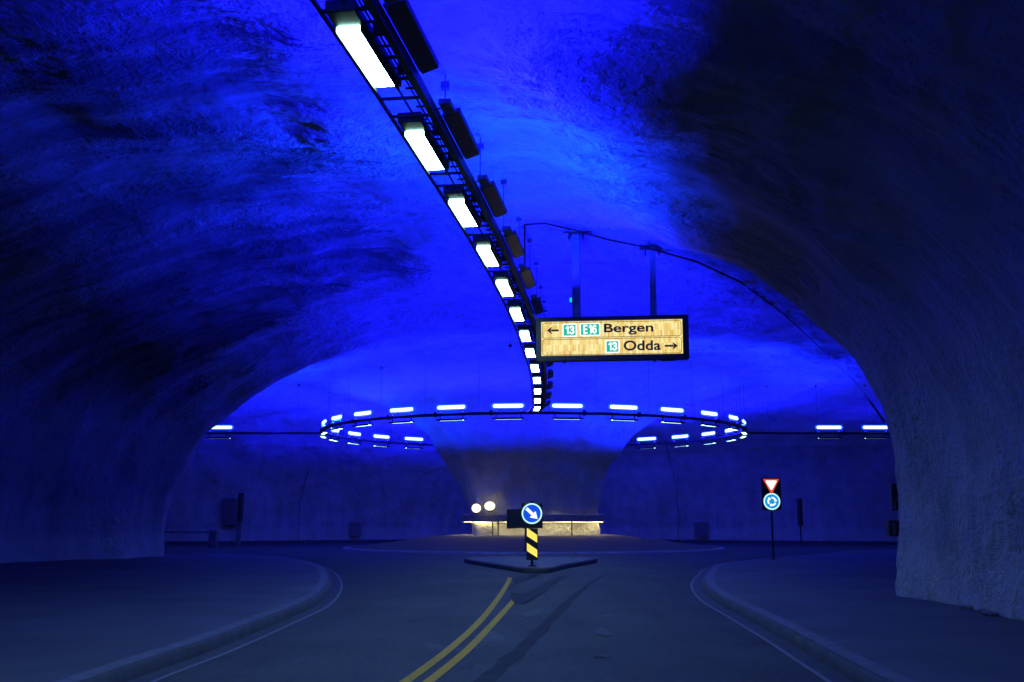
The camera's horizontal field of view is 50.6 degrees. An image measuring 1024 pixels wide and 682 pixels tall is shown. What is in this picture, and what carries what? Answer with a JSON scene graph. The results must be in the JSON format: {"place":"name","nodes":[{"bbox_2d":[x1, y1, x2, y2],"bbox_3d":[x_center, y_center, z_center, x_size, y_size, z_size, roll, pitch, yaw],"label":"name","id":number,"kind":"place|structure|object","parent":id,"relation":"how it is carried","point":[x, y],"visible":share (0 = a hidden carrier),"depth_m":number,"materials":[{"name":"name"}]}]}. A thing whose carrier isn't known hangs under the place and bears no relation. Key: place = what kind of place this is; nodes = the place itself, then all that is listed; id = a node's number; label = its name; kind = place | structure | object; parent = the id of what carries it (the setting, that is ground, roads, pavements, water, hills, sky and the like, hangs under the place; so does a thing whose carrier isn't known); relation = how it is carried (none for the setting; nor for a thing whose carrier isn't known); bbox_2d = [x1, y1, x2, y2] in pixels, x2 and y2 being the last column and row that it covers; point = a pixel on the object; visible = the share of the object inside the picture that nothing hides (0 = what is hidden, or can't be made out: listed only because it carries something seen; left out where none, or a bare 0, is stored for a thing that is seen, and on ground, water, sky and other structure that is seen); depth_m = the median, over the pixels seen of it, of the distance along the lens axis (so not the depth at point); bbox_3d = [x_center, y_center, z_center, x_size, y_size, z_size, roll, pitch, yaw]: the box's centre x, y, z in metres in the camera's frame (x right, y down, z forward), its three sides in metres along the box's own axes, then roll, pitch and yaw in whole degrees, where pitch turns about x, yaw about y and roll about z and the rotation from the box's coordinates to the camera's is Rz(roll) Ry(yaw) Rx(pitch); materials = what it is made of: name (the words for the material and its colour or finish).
{"place":"outdoors","nodes":[
{"label":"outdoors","id":0,"kind":"place"},
{"bbox_2d":[0,553,322,681],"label":"pavement","id":1,"kind":"structure","parent":0,"point":[61,619],"depth_m":17.20,"materials":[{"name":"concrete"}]},
{"bbox_2d":[54,553,330,681],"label":"kerb","id":2,"kind":"structure","parent":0,"point":[134,670],"depth_m":11.98,"materials":[{"name":"grey concrete"}]},
{"bbox_2d":[0,0,1023,620],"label":"rock vault","id":3,"kind":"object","parent":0,"point":[224,212],"visible":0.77,"depth_m":17.92,"materials":[{"name":"stone"}]},
{"bbox_2d":[222,498,237,525],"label":"wall cabinet","id":4,"kind":"object","parent":3,"relation":"attached to","point":[230,512],"depth_m":66.44,"materials":[{"name":"metal"}]},
{"bbox_2d":[223,500,234,523],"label":"door","id":5,"kind":"structure","parent":4,"relation":"in","point":[229,505],"depth_m":66.42,"materials":[{"name":"paint"}]},
{"bbox_2d":[206,384,319,433],"bbox_3d":[-19.893,3.488,57.337,20.217,2.886,0.311,0,-9,1],"label":"cable tray","id":6,"kind":"object","parent":3,"relation":"hanging from","point":[297,432],"visible":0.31,"depth_m":56.88,"materials":[{"name":"metal"}]},
{"bbox_2d":[206,425,233,438],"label":"ring lamp","id":7,"kind":"object","parent":6,"relation":"attached to","point":[224,427],"visible":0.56,"depth_m":57.09,"materials":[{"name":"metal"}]},
{"bbox_2d":[298,466,309,539],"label":"cable","id":8,"kind":"object","parent":3,"relation":"attached to","point":[300,500],"visible":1,"depth_m":69.16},
{"bbox_2d":[349,522,361,535],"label":"wall hatch","id":9,"kind":"object","parent":3,"relation":"attached to","point":[354,528],"depth_m":70.89,"materials":[{"name":"grey paint"}]},
{"bbox_2d":[350,524,358,534],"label":"door","id":10,"kind":"structure","parent":9,"relation":"in","point":[354,530],"depth_m":70.89,"materials":[{"name":"grey paint"}]},
{"bbox_2d":[310,0,546,413],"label":"cable tray","id":11,"kind":"object","parent":3,"relation":"hanging from","point":[381,20],"visible":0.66,"depth_m":13.33,"materials":[{"name":"metal"}]},
{"bbox_2d":[325,0,438,92],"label":"tunnel lamp","id":12,"kind":"object","parent":11,"relation":"attached to","point":[354,32],"visible":0.98,"depth_m":10.27,"materials":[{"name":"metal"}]},
{"bbox_2d":[397,98,479,174],"bbox_3d":[-0.859,-2.434,13.017,0.676,0.318,1.835,-1,-9,7],"label":"tunnel lamp","id":13,"kind":"object","parent":11,"relation":"attached to","point":[423,143],"visible":0.94,"depth_m":12.89,"materials":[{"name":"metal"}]},
{"bbox_2d":[443,175,506,230],"bbox_3d":[-0.516,-1.992,15.700,0.676,0.318,1.835,-1,-9,7],"label":"tunnel lamp","id":14,"kind":"object","parent":11,"relation":"attached to","point":[460,204],"visible":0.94,"depth_m":15.53,"materials":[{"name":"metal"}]},
{"bbox_2d":[473,226,524,269],"bbox_3d":[-0.211,-1.566,18.281,0.676,0.318,1.835,-1,-9,6],"label":"tunnel lamp","id":15,"kind":"object","parent":11,"relation":"attached to","point":[487,252],"visible":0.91,"depth_m":18.08,"materials":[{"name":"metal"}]},
{"bbox_2d":[493,264,535,298],"bbox_3d":[0.056,-1.145,20.834,0.676,0.318,1.835,-1,-9,5],"label":"tunnel lamp","id":16,"kind":"object","parent":11,"relation":"attached to","point":[504,284],"visible":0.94,"depth_m":20.62,"materials":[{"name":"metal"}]},
{"bbox_2d":[524,226,525,263],"bbox_3d":[0.212,-1.692,22.152,0.134,1.372,0.040,0,-9,0],"label":"conduit","id":17,"kind":"object","parent":11,"relation":"attached to","point":[525,244],"visible":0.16,"depth_m":22.19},
{"bbox_2d":[507,294,543,323],"bbox_3d":[0.305,-0.698,23.539,0.676,0.318,1.835,-1,-9,5],"label":"tunnel lamp","id":18,"kind":"object","parent":11,"relation":"attached to","point":[516,311],"visible":0.92,"depth_m":23.28,"materials":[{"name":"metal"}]},
{"bbox_2d":[517,324,535,343],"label":"tunnel lamp","id":19,"kind":"object","parent":11,"relation":"attached to","point":[525,334],"visible":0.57,"depth_m":26.09,"materials":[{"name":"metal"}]},
{"bbox_2d":[524,344,535,359],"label":"tunnel lamp","id":20,"kind":"object","parent":11,"relation":"attached to","point":[530,350],"visible":0.45,"depth_m":28.64,"materials":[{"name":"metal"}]},
{"bbox_2d":[529,359,553,372],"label":"tunnel lamp","id":21,"kind":"object","parent":11,"relation":"attached to","point":[534,366],"visible":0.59,"depth_m":31.96,"materials":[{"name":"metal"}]},
{"bbox_2d":[532,400,550,411],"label":"tunnel lamp","id":22,"kind":"object","parent":11,"relation":"attached to","point":[536,407],"visible":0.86,"depth_m":43.17,"materials":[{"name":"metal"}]},
{"bbox_2d":[532,369,553,384],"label":"tunnel lamp","id":23,"kind":"object","parent":11,"relation":"attached to","point":[536,378],"visible":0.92,"depth_m":34.40,"materials":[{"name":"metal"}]},
{"bbox_2d":[533,381,552,393],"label":"tunnel lamp","id":24,"kind":"object","parent":11,"relation":"attached to","point":[537,389],"visible":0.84,"depth_m":37.35,"materials":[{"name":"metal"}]},
{"bbox_2d":[534,392,551,404],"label":"tunnel lamp","id":25,"kind":"object","parent":11,"relation":"attached to","point":[537,399],"visible":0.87,"depth_m":40.39,"materials":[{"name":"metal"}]},
{"bbox_2d":[536,231,688,362],"bbox_3d":[2.070,-0.970,22.562,3.116,2.869,0.390,-1,-9,7],"label":"direction sign","id":26,"kind":"object","parent":3,"relation":"hanging from","point":[653,336],"visible":0.99,"depth_m":22.31,"materials":[{"name":"yellow metal"}]},
{"bbox_2d":[663,437,678,539],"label":"cable","id":27,"kind":"object","parent":3,"relation":"attached to","point":[676,494],"visible":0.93,"depth_m":71.78,"materials":[{"name":"black rubber"}]},
{"bbox_2d":[694,522,707,536],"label":"wall hatch","id":28,"kind":"object","parent":3,"relation":"attached to","point":[700,529],"depth_m":70.93,"materials":[{"name":"grey paint"}]},
{"bbox_2d":[696,524,705,535],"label":"door","id":29,"kind":"structure","parent":28,"relation":"in","point":[700,528],"depth_m":70.95,"materials":[{"name":"grey paint"}]},
{"bbox_2d":[524,222,884,421],"bbox_3d":[10.153,2.386,41.084,6.634,5.359,44.927,-3,-10,18],"label":"cable","id":30,"kind":"object","parent":3,"relation":"attached to","point":[728,276],"visible":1,"depth_m":22.44,"materials":[{"name":"black rubber"}]},
{"bbox_2d":[740,384,889,433],"bbox_3d":[21.993,3.564,57.323,20.017,2.733,0.313,0,-9,-1],"label":"cable tray","id":31,"kind":"object","parent":3,"relation":"hanging from","point":[768,432],"visible":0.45,"depth_m":56.90,"materials":[{"name":"metal"}]},
{"bbox_2d":[815,425,844,438],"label":"ring lamp","id":32,"kind":"object","parent":31,"relation":"attached to","point":[828,427],"visible":1,"depth_m":57.09,"materials":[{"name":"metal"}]},
{"bbox_2d":[861,425,889,438],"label":"ring lamp","id":33,"kind":"object","parent":31,"relation":"attached to","point":[873,427],"visible":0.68,"depth_m":57.09,"materials":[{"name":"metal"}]},
{"bbox_2d":[885,520,898,544],"bbox_3d":[7.362,3.656,20.681,0.400,0.465,0.240,0,-9,0],"label":"wall cabinet","id":34,"kind":"object","parent":3,"relation":"attached to","point":[891,527],"depth_m":20.60,"materials":[{"name":"metal"}]},
{"bbox_2d":[889,483,898,510],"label":"wall panel","id":35,"kind":"structure","parent":3,"relation":"attached to","point":[894,497],"depth_m":20.90,"materials":[{"name":"metal"}]},
{"bbox_2d":[156,542,897,681],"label":"road","id":36,"kind":"structure","parent":0,"point":[386,616],"depth_m":14.94,"materials":[{"name":"grey asphalt"}]},
{"bbox_2d":[164,529,217,547],"bbox_3d":[-18.472,10.397,57.018,6.023,0.949,0.500,0,-9,0],"label":"road barrier","id":37,"kind":"object","parent":36,"relation":"on","point":[213,539],"visible":0.71,"depth_m":56.83,"materials":[{"name":"metal"}]},
{"bbox_2d":[128,568,340,681],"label":"gutter","id":38,"kind":"object","parent":36,"relation":"on","point":[331,595],"visible":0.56,"depth_m":13.28,"materials":[{"name":"concrete"}]},
{"bbox_2d":[235,493,243,546],"bbox_3d":[-14.901,9.765,59.200,0.280,2.907,0.600,0,-9,0],"label":"marker post","id":39,"kind":"object","parent":36,"relation":"on","point":[239,518],"visible":1,"depth_m":59.03,"materials":[{"name":"metal"}]},
{"bbox_2d":[150,567,342,681],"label":"edge line","id":40,"kind":"object","parent":36,"relation":"on","point":[333,601],"visible":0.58,"depth_m":13.36,"materials":[{"name":"white paint"}]},
{"bbox_2d":[424,644,463,650],"bbox_3d":[-0.803,3.523,12.468,0.401,0.001,0.785,6,-11,-33],"label":"tar patch","id":41,"kind":"object","parent":36,"relation":"on","point":[436,647],"visible":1,"depth_m":12.45,"materials":[{"name":"grey asphalt"}]},
{"bbox_2d":[399,578,511,681],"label":"yellow line","id":42,"kind":"object","parent":36,"relation":"on","point":[446,650],"visible":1,"depth_m":13.05,"materials":[{"name":"paint"}]},
{"bbox_2d":[423,600,514,681],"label":"yellow line","id":43,"kind":"object","parent":36,"relation":"on","point":[457,658],"visible":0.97,"depth_m":12.34,"materials":[{"name":"paint"}]},
{"bbox_2d":[473,631,506,641],"bbox_3d":[-0.280,3.717,13.639,0.435,0.001,1.315,0,-9,0],"label":"tar patch","id":44,"kind":"object","parent":36,"relation":"on","point":[490,636],"visible":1,"depth_m":13.57,"materials":[{"name":"grey asphalt"}]},
{"bbox_2d":[513,573,543,586],"bbox_3d":[0.232,5.839,26.555,0.513,0.001,6.595,-1,-9,8],"label":"tar patch","id":45,"kind":"object","parent":36,"relation":"on","point":[518,579],"visible":1,"depth_m":26.96,"materials":[{"name":"black asphalt"}]},
{"bbox_2d":[521,608,543,616],"bbox_3d":[0.322,4.285,17.128,0.301,0.001,1.813,-1,-9,9],"label":"tar patch","id":46,"kind":"object","parent":36,"relation":"on","point":[535,612],"visible":1,"depth_m":17.07,"materials":[{"name":"grey asphalt"}]},
{"bbox_2d":[349,534,718,551],"bbox_3d":[1.100,10.323,56.067,18.920,0.639,18.920,0,-9,0],"label":"roundabout mound","id":47,"kind":"object","parent":36,"relation":"on","point":[516,543],"visible":0.82,"depth_m":50.34,"materials":[{"name":"grey concrete"}]},
{"bbox_2d":[507,509,526,550],"bbox_3d":[0.380,8.178,47.017,1.212,1.852,0.258,0,-9,0],"label":"direction board","id":48,"kind":"object","parent":47,"relation":"on","point":[514,518],"visible":0.56,"depth_m":46.97,"materials":[{"name":"metal"}]},
{"bbox_2d":[282,340,772,535],"bbox_3d":[0.763,6.505,56.622,28.896,9.100,27.887,0,-9,0],"label":"rock pillar","id":49,"kind":"object","parent":47,"relation":"on","point":[553,466],"visible":0.76,"depth_m":52.42,"materials":[{"name":"stone"}]},
{"bbox_2d":[472,504,480,513],"bbox_3d":[-1.750,8.279,53.476,0.450,0.484,1.080,0,-9,0],"label":"floodlight","id":50,"kind":"object","parent":49,"relation":"attached to","point":[476,508],"visible":1,"depth_m":53.01,"materials":[{"name":"white glass"}]},
{"bbox_2d":[485,502,494,511],"bbox_3d":[-1.088,8.175,53.493,0.518,0.484,1.080,0,-9,0],"label":"floodlight","id":51,"kind":"object","parent":49,"relation":"attached to","point":[489,506],"visible":1,"depth_m":53.02,"materials":[{"name":"white glass"}]},
{"bbox_2d":[461,514,604,535],"bbox_3d":[1.100,9.519,56.200,7.480,1.055,7.480,0,-9,0],"label":"light shelf","id":52,"kind":"object","parent":49,"relation":"attached to","point":[498,518],"visible":0.79,"depth_m":53.22,"materials":[{"name":"grey metal"}]},
{"bbox_2d":[320,357,747,445],"bbox_3d":[1.100,3.476,57.197,22.086,2.865,22.090,0,-9,0],"label":"lamp ring","id":53,"kind":"object","parent":49,"relation":"hanging from","point":[397,417],"visible":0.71,"depth_m":48.88,"materials":[{"name":"metal"}]},
{"bbox_2d":[320,418,327,434],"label":"ring lamp","id":54,"kind":"object","parent":53,"relation":"attached to","point":[324,421],"visible":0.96,"depth_m":53.52,"materials":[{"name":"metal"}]},
{"bbox_2d":[328,427,340,441],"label":"ring lamp","id":55,"kind":"object","parent":53,"relation":"attached to","point":[337,432],"visible":0.73,"depth_m":58.81,"materials":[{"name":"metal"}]},
{"bbox_2d":[329,414,343,430],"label":"ring lamp","id":56,"kind":"object","parent":53,"relation":"attached to","point":[337,417],"visible":1,"depth_m":51.49,"materials":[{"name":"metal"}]},
{"bbox_2d":[346,431,362,444],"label":"ring lamp","id":57,"kind":"object","parent":53,"relation":"attached to","point":[353,433],"visible":1,"depth_m":61.20,"materials":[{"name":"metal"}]},
{"bbox_2d":[351,410,372,426],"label":"ring lamp","id":58,"kind":"object","parent":53,"relation":"attached to","point":[356,414],"visible":1,"depth_m":49.59,"materials":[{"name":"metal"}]},
{"bbox_2d":[372,434,391,446],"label":"ring lamp","id":59,"kind":"object","parent":53,"relation":"attached to","point":[381,436],"visible":1,"depth_m":63.39,"materials":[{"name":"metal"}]},
{"bbox_2d":[387,406,414,423],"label":"ring lamp","id":60,"kind":"object","parent":53,"relation":"attached to","point":[411,409],"visible":1,"depth_m":47.98,"materials":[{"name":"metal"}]},
{"bbox_2d":[403,436,424,448],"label":"ring lamp","id":61,"kind":"object","parent":53,"relation":"attached to","point":[409,438],"visible":1,"depth_m":65.17,"materials":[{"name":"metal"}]},
{"bbox_2d":[434,404,466,420],"bbox_3d":[-2.654,3.094,46.889,1.545,0.721,0.240,-3,-10,20],"label":"ring lamp","id":62,"kind":"object","parent":53,"relation":"attached to","point":[444,407],"visible":1,"depth_m":46.84,"materials":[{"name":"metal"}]},
{"bbox_2d":[489,403,524,419],"bbox_3d":[-0.193,2.998,46.307,1.545,0.721,0.240,-1,-9,7],"label":"ring lamp","id":63,"kind":"object","parent":53,"relation":"attached to","point":[496,406],"visible":1,"depth_m":46.30,"materials":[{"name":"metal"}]},
{"bbox_2d":[550,403,585,419],"bbox_3d":[2.393,2.998,46.307,1.545,0.721,0.240,1,-9,-7],"label":"ring lamp","id":64,"kind":"object","parent":53,"relation":"attached to","point":[554,406],"visible":1,"depth_m":46.30,"materials":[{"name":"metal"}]},
{"bbox_2d":[608,404,640,420],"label":"ring lamp","id":65,"kind":"object","parent":53,"relation":"attached to","point":[629,407],"visible":1,"depth_m":46.84,"materials":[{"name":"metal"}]},
{"bbox_2d":[635,436,656,448],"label":"ring lamp","id":66,"kind":"object","parent":53,"relation":"attached to","point":[650,438],"visible":1,"depth_m":65.17,"materials":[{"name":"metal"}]},
{"bbox_2d":[659,406,686,423],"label":"ring lamp","id":67,"kind":"object","parent":53,"relation":"attached to","point":[662,409],"visible":1,"depth_m":47.99,"materials":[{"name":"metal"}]},
{"bbox_2d":[670,434,689,446],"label":"ring lamp","id":68,"kind":"object","parent":53,"relation":"attached to","point":[679,436],"visible":1,"depth_m":63.37,"materials":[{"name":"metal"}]},
{"bbox_2d":[700,431,716,444],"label":"ring lamp","id":69,"kind":"object","parent":53,"relation":"attached to","point":[708,433],"visible":1,"depth_m":61.20,"materials":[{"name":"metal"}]},
{"bbox_2d":[699,410,719,426],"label":"ring lamp","id":70,"kind":"object","parent":53,"relation":"attached to","point":[709,413],"visible":1,"depth_m":49.58,"materials":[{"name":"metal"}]},
{"bbox_2d":[723,427,736,441],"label":"ring lamp","id":71,"kind":"object","parent":53,"relation":"attached to","point":[728,431],"visible":0.75,"depth_m":58.94,"materials":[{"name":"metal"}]},
{"bbox_2d":[727,414,740,430],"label":"ring lamp","id":72,"kind":"object","parent":53,"relation":"attached to","point":[732,417],"visible":1,"depth_m":51.49,"materials":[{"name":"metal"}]},
{"bbox_2d":[738,423,746,437],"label":"ring lamp","id":73,"kind":"object","parent":53,"relation":"attached to","point":[743,436],"visible":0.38,"depth_m":56.28,"materials":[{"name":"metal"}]},
{"bbox_2d":[741,419,747,434],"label":"ring lamp","id":74,"kind":"object","parent":53,"relation":"attached to","point":[744,430],"visible":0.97,"depth_m":53.49,"materials":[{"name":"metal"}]},
{"bbox_2d":[343,545,724,553],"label":"roundabout kerb","id":75,"kind":"structure","parent":36,"relation":"on","point":[462,552],"depth_m":47.49,"materials":[{"name":"grey concrete"}]},
{"bbox_2d":[510,576,565,602],"bbox_3d":[0.521,5.350,23.606,0.713,0.001,9.667,-1,-9,7],"label":"tar patch","id":76,"kind":"object","parent":36,"relation":"on","point":[527,596],"visible":1,"depth_m":21.43,"materials":[{"name":"black asphalt"}]},
{"bbox_2d":[473,573,607,681],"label":"worn strip","id":77,"kind":"object","parent":36,"relation":"on","point":[497,670],"visible":1,"depth_m":12.66,"materials":[{"name":"asphalt"}]},
{"bbox_2d":[594,627,613,635],"bbox_3d":[1.179,3.797,14.172,0.210,0.001,1.222,0,-9,0],"label":"tar patch","id":78,"kind":"object","parent":36,"relation":"on","point":[603,631],"visible":1,"depth_m":14.10,"materials":[{"name":"grey asphalt"}]},
{"bbox_2d":[690,568,831,681],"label":"edge line","id":79,"kind":"object","parent":36,"relation":"on","point":[784,652],"visible":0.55,"depth_m":13.25,"materials":[{"name":"white paint"}]},
{"bbox_2d":[693,569,853,681],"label":"gutter","id":80,"kind":"object","parent":36,"relation":"on","point":[823,669],"visible":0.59,"depth_m":13.17,"materials":[{"name":"concrete"}]},
{"bbox_2d":[797,499,802,545],"bbox_3d":[16.397,10.300,61.646,0.170,2.648,0.560,0,-9,0],"label":"marker post","id":81,"kind":"object","parent":36,"relation":"on","point":[799,513],"visible":1,"depth_m":61.51,"materials":[{"name":"metal"}]},
{"bbox_2d":[464,557,596,572],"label":"traffic island","id":82,"kind":"structure","parent":0,"point":[542,564],"depth_m":33.73,"materials":[{"name":"concrete"}]},
{"bbox_2d":[522,501,542,565],"bbox_3d":[0.580,5.532,31.159,0.605,1.850,0.232,0,-9,0],"label":"keep right sign","id":83,"kind":"object","parent":82,"relation":"on","point":[532,514],"visible":0.99,"depth_m":31.11,"materials":[{"name":"metal"}]},
{"bbox_2d":[164,539,897,544],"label":"footway","id":84,"kind":"structure","parent":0,"point":[394,540],"depth_m":66.94,"materials":[{"name":"concrete"}]},
{"bbox_2d":[702,549,916,681],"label":"kerb","id":85,"kind":"structure","parent":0,"point":[849,669],"depth_m":12.28,"materials":[{"name":"grey concrete"}]},
{"bbox_2d":[714,549,1023,681],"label":"pavement","id":86,"kind":"structure","parent":0,"point":[851,601],"depth_m":14.67,"materials":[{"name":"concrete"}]},
{"bbox_2d":[761,478,781,558],"bbox_3d":[8.857,6.042,36.939,0.650,2.745,0.201,0,-9,0],"label":"give way sign","id":87,"kind":"object","parent":86,"relation":"on","point":[771,494],"visible":1,"depth_m":36.97,"materials":[{"name":"metal"}]},
{"bbox_2d":[966,605,972,609],"bbox_3d":[6.624,3.840,15.614,0.179,0.084,0.137,0,-9,0],"label":"loose stone","id":88,"kind":"object","parent":86,"relation":"on","point":[969,607],"visible":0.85,"depth_m":15.56,"materials":[{"name":"grey stone"}]},
{"bbox_2d":[981,610,990,615],"bbox_3d":[6.466,3.701,14.739,0.179,0.082,0.133,0,-9,0],"label":"loose stone","id":89,"kind":"object","parent":86,"relation":"on","point":[984,612],"visible":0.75,"depth_m":14.71,"materials":[{"name":"grey stone"}]},
{"bbox_2d":[987,611,998,616],"bbox_3d":[6.475,3.675,14.594,0.157,0.082,0.119,0,-9,0],"label":"loose stone","id":90,"kind":"object","parent":86,"relation":"on","point":[992,613],"visible":1,"depth_m":14.56,"materials":[{"name":"grey stone"}]}
]}

